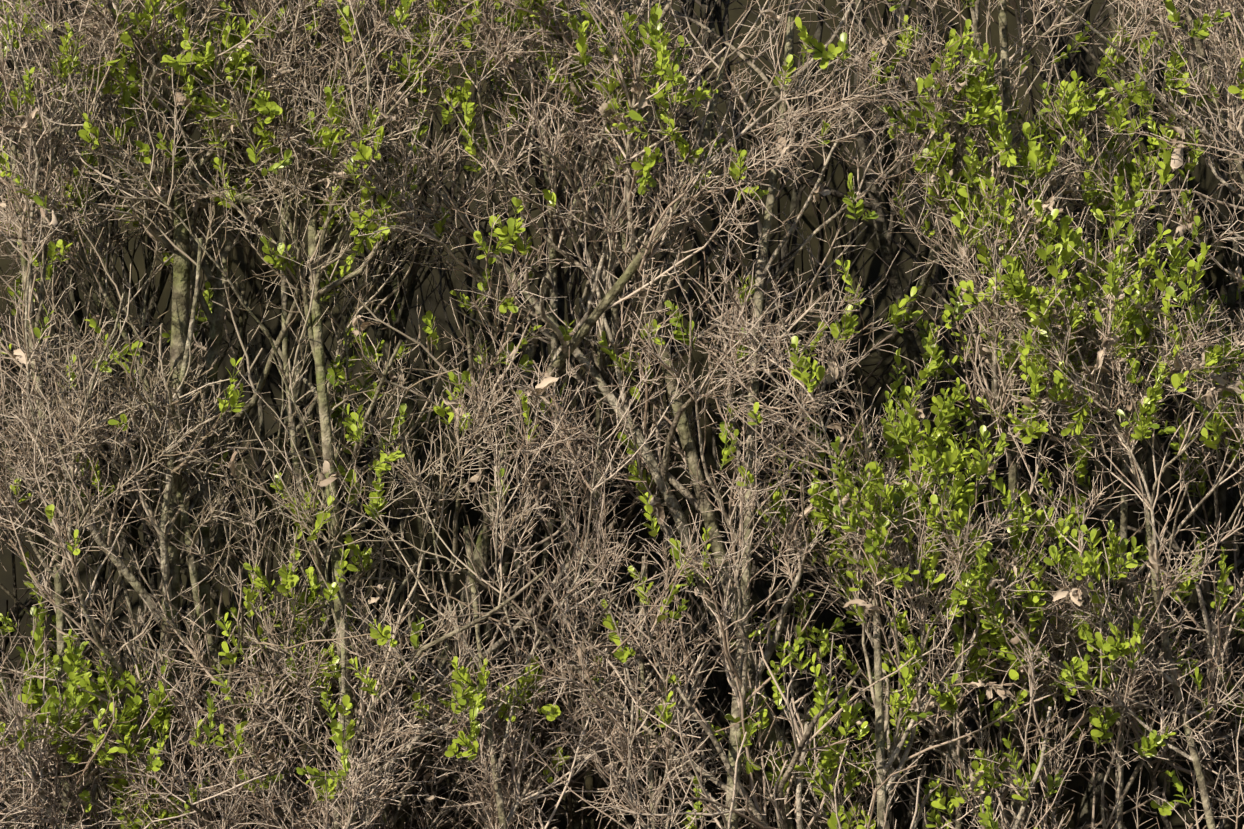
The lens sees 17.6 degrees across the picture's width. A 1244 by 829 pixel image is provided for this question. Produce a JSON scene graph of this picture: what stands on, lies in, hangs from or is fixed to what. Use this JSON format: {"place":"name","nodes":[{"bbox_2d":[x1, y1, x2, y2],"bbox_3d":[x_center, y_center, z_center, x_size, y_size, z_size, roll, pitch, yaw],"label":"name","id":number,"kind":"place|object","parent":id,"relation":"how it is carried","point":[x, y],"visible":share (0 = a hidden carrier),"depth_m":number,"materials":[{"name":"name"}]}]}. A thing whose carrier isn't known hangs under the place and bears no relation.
{"place":"outdoors","nodes":[
{"label":"outdoors","id":0,"kind":"place"},
{"bbox_2d":[0,0,1243,828],"bbox_3d":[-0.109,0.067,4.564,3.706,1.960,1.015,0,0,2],"label":"twigs","id":1,"kind":"object","parent":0,"point":[153,429],"depth_m":4.26,"materials":[{"name":"brown plant"}]},
{"bbox_2d":[0,0,1243,828],"bbox_3d":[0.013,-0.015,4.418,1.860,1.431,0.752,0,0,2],"label":"leaves","id":2,"kind":"object","parent":1,"relation":"attached to","point":[930,453],"visible":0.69,"depth_m":4.19,"materials":[{"name":"green plant"}]},
{"bbox_2d":[0,0,1243,828],"bbox_3d":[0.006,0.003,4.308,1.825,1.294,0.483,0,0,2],"label":"dead leaves","id":3,"kind":"object","parent":1,"relation":"attached to","point":[654,501],"visible":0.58,"depth_m":4.17,"materials":[{"name":"brown plant"}]},
{"bbox_2d":[0,0,1243,828],"bbox_3d":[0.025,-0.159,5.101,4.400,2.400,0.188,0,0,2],"label":"branches","id":4,"kind":"object","parent":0,"point":[1206,180],"depth_m":5.10,"materials":[{"name":"brown plant"}]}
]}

